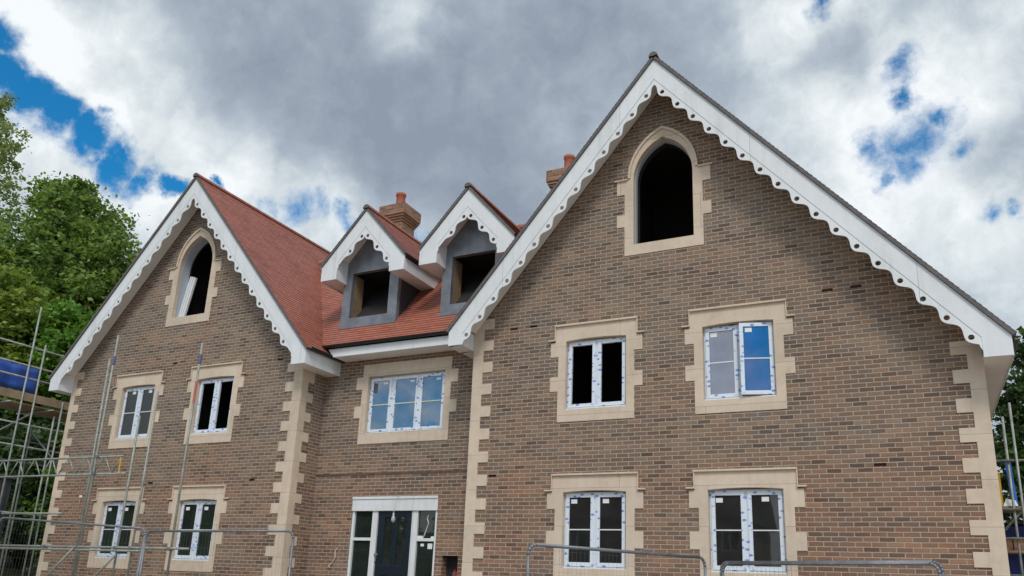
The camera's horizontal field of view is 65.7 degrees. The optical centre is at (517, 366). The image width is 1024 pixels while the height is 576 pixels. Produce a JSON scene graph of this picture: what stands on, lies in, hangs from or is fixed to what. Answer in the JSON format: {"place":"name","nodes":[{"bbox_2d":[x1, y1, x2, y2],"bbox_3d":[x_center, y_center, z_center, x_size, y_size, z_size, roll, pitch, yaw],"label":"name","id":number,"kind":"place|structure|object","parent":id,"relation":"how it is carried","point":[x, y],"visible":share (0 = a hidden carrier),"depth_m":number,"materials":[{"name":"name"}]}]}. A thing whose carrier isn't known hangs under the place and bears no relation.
{"place":"outdoors","nodes":[
{"label":"outdoors","id":0,"kind":"place"},
{"bbox_2d":[0,528,38,575],"bbox_3d":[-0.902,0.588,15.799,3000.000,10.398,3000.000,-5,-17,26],"label":"ground","id":1,"kind":"structure","parent":0,"point":[11,572],"depth_m":26.49,"materials":[{"name":"green plant"}]},
{"bbox_2d":[0,474,16,536],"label":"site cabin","id":2,"kind":"object","parent":1,"relation":"on","point":[6,493],"visible":0.68,"depth_m":23.26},
{"bbox_2d":[0,92,31,250],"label":"poplar tree","id":3,"kind":"object","parent":1,"relation":"on","point":[6,126],"visible":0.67,"depth_m":41.95,"materials":[{"name":"green plant"}]},
{"bbox_2d":[0,243,66,366],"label":"maple tree","id":4,"kind":"object","parent":1,"relation":"on","point":[18,291],"visible":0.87,"depth_m":27.23,"materials":[{"name":"green plant"}]},
{"bbox_2d":[0,387,69,568],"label":"laurel bush","id":5,"kind":"object","parent":1,"relation":"on","point":[29,489],"visible":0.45,"depth_m":25.86,"materials":[{"name":"green plant"}]},
{"bbox_2d":[0,307,69,575],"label":"scaffold","id":6,"kind":"object","parent":1,"relation":"on","point":[28,409],"visible":0.43,"depth_m":21.75,"materials":[{"name":"metal"}]},
{"bbox_2d":[0,359,39,393],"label":"blue sheet","id":7,"kind":"object","parent":6,"relation":"hanging from","point":[11,381],"visible":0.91,"depth_m":22.57,"materials":[{"name":"blue plastic"}]},
{"bbox_2d":[20,460,57,575],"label":"elder bush","id":8,"kind":"object","parent":1,"relation":"on","point":[51,480],"visible":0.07,"depth_m":24.98,"materials":[{"name":"green plant"}]},
{"bbox_2d":[0,294,97,567],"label":"hazel tree","id":9,"kind":"object","parent":1,"relation":"on","point":[74,320],"visible":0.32,"depth_m":27.29,"materials":[{"name":"green plant"}]},
{"bbox_2d":[0,517,145,575],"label":"fence panel","id":10,"kind":"object","parent":1,"relation":"on","point":[107,526],"visible":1,"depth_m":15.29,"materials":[{"name":"metal"}]},
{"bbox_2d":[0,170,150,319],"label":"oak tree","id":11,"kind":"object","parent":1,"relation":"on","point":[73,245],"visible":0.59,"depth_m":32.32,"materials":[{"name":"green plant"}]},
{"bbox_2d":[0,335,203,575],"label":"scaffold","id":12,"kind":"object","parent":1,"relation":"on","point":[116,548],"visible":0.86,"depth_m":17.33,"materials":[{"name":"metal"}]},
{"bbox_2d":[0,454,126,477],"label":"lattice beam","id":13,"kind":"structure","parent":12,"relation":"attached to","point":[70,458],"depth_m":18.44,"materials":[{"name":"metal"}]},
{"bbox_2d":[139,530,293,575],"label":"fence panel","id":14,"kind":"object","parent":1,"relation":"on","point":[290,560],"visible":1,"depth_m":13.70,"materials":[{"name":"metal"}]},
{"bbox_2d":[36,51,1020,575],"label":"brick house","id":15,"kind":"structure","parent":1,"relation":"on","point":[676,313],"depth_m":15.33,"materials":[{"name":"brick"}]},
{"bbox_2d":[95,501,135,558],"bbox_3d":[-9.619,3.940,19.122,1.186,1.340,0.125,-5,-17,26],"label":"window","id":16,"kind":"structure","parent":15,"relation":"in","point":[113,510],"depth_m":19.15,"materials":[{"name":"white plastic"}]},
{"bbox_2d":[117,385,154,438],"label":"window","id":17,"kind":"structure","parent":15,"relation":"in","point":[138,401],"depth_m":19.91,"materials":[{"name":"white plastic"}]},
{"bbox_2d":[178,277,196,316],"bbox_3d":[-8.509,-1.766,20.485,0.210,1.240,0.243,-5,-17,26],"label":"loose window frame","id":18,"kind":"object","parent":15,"relation":"in","point":[187,296],"visible":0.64,"depth_m":20.46,"materials":[{"name":"white plastic"}]},
{"bbox_2d":[172,500,216,560],"bbox_3d":[-7.248,3.714,17.970,1.186,1.340,0.125,-5,-17,26],"label":"window","id":19,"kind":"structure","parent":15,"relation":"in","point":[196,514],"depth_m":17.97,"materials":[{"name":"white plastic"}]},
{"bbox_2d":[193,377,233,433],"bbox_3d":[-7.128,0.939,18.741,1.186,1.340,0.125,-5,-17,26],"label":"window","id":20,"kind":"structure","parent":15,"relation":"in","point":[218,382],"depth_m":18.77,"materials":[{"name":"white plastic"}]},
{"bbox_2d":[373,511,411,575],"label":"front door","id":21,"kind":"structure","parent":15,"relation":"in","point":[391,556],"depth_m":16.46,"materials":[{"name":"blue paint"}]},
{"bbox_2d":[391,495,398,522],"bbox_3d":[-2.526,2.950,16.436,0.090,0.579,0.169,-5,-17,26],"label":"hanging bulb","id":22,"kind":"object","parent":15,"relation":"hanging from","point":[393,519],"visible":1,"depth_m":16.32,"materials":[{"name":"white glass"}]},
{"bbox_2d":[365,371,444,433],"bbox_3d":[-2.404,0.803,17.259,1.992,1.279,0.115,-5,-17,26],"label":"window","id":23,"kind":"structure","parent":15,"relation":"in","point":[413,402],"depth_m":17.24,"materials":[{"name":"white glass"}]},
{"bbox_2d":[562,492,625,569],"bbox_3d":[1.385,2.899,14.035,1.186,1.340,0.125,-5,-17,26],"label":"window","id":24,"kind":"structure","parent":15,"relation":"in","point":[592,519],"depth_m":14.02,"materials":[{"name":"white plastic"}]},
{"bbox_2d":[566,337,625,409],"bbox_3d":[1.492,0.140,14.809,1.186,1.340,0.125,-5,-17,26],"label":"window","id":25,"kind":"structure","parent":15,"relation":"in","point":[597,402],"depth_m":14.80,"materials":[{"name":"white plastic"}]},
{"bbox_2d":[704,321,776,399],"bbox_3d":[3.809,-0.096,13.631,1.200,1.340,0.223,-5,-17,26],"label":"window","id":26,"kind":"structure","parent":15,"relation":"in","point":[739,359],"depth_m":13.61,"materials":[{"name":"white plastic"}]},
{"bbox_2d":[709,489,787,573],"bbox_3d":[3.742,2.674,12.890,1.203,1.340,0.125,-5,-17,26],"label":"window","id":27,"kind":"structure","parent":15,"relation":"in","point":[746,524],"depth_m":12.88,"materials":[{"name":"white plastic"}]},
{"bbox_2d":[526,543,706,575],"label":"fence panel","id":28,"kind":"object","parent":1,"relation":"on","point":[531,546],"visible":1,"depth_m":9.63,"materials":[{"name":"metal"}]},
{"bbox_2d":[721,562,941,575],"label":"fence panel","id":29,"kind":"object","parent":1,"relation":"on","point":[927,564],"visible":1,"depth_m":10.59,"materials":[{"name":"metal"}]},
{"bbox_2d":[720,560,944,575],"bbox_3d":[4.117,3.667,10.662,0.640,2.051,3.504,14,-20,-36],"label":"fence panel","id":30,"kind":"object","parent":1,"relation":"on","point":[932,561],"visible":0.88,"depth_m":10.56,"materials":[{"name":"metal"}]},
{"bbox_2d":[991,326,1023,521],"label":"sycamore tree","id":31,"kind":"object","parent":1,"relation":"on","point":[1013,394],"visible":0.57,"depth_m":24.72,"materials":[{"name":"green plant"}]},
{"bbox_2d":[996,403,1023,575],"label":"scaffold","id":32,"kind":"object","parent":1,"relation":"on","point":[1014,509],"visible":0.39,"depth_m":15.64,"materials":[{"name":"metal"}]},
{"bbox_2d":[998,472,1003,505],"bbox_3d":[9.703,2.512,16.108,0.230,0.695,0.320,-5,-17,26],"label":"pole","id":33,"kind":"object","parent":32,"relation":"on","point":[1002,504],"visible":0.26,"depth_m":15.94,"materials":[{"name":"yellow paint"}]},
{"bbox_2d":[1004,463,1017,503],"bbox_3d":[9.914,2.370,15.914,0.140,0.870,0.080,-5,-17,26],"label":"blue board","id":34,"kind":"object","parent":32,"relation":"on","point":[1014,490],"visible":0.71,"depth_m":15.89,"materials":[{"name":"blue"}]},
{"bbox_2d":[1004,499,1017,505],"bbox_3d":[9.804,2.702,15.772,0.250,0.155,0.070,-5,-17,26],"label":"folded sheet","id":35,"kind":"object","parent":32,"relation":"on","point":[1008,502],"visible":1,"depth_m":15.78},
{"bbox_2d":[1006,540,1023,550],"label":"wooden board","id":36,"kind":"object","parent":32,"relation":"on","point":[1011,545],"visible":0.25,"depth_m":15.81,"materials":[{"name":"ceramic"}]},
{"bbox_2d":[1004,522,1023,574],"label":"tarp","id":37,"kind":"object","parent":1,"relation":"on","point":[1013,560],"visible":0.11,"depth_m":16.32,"materials":[{"name":"blue plastic"}]},
{"bbox_2d":[0,0,1023,521],"label":"sky","id":38,"kind":"structure","parent":0,"point":[310,113],"materials":[{"name":"white"}]}
]}

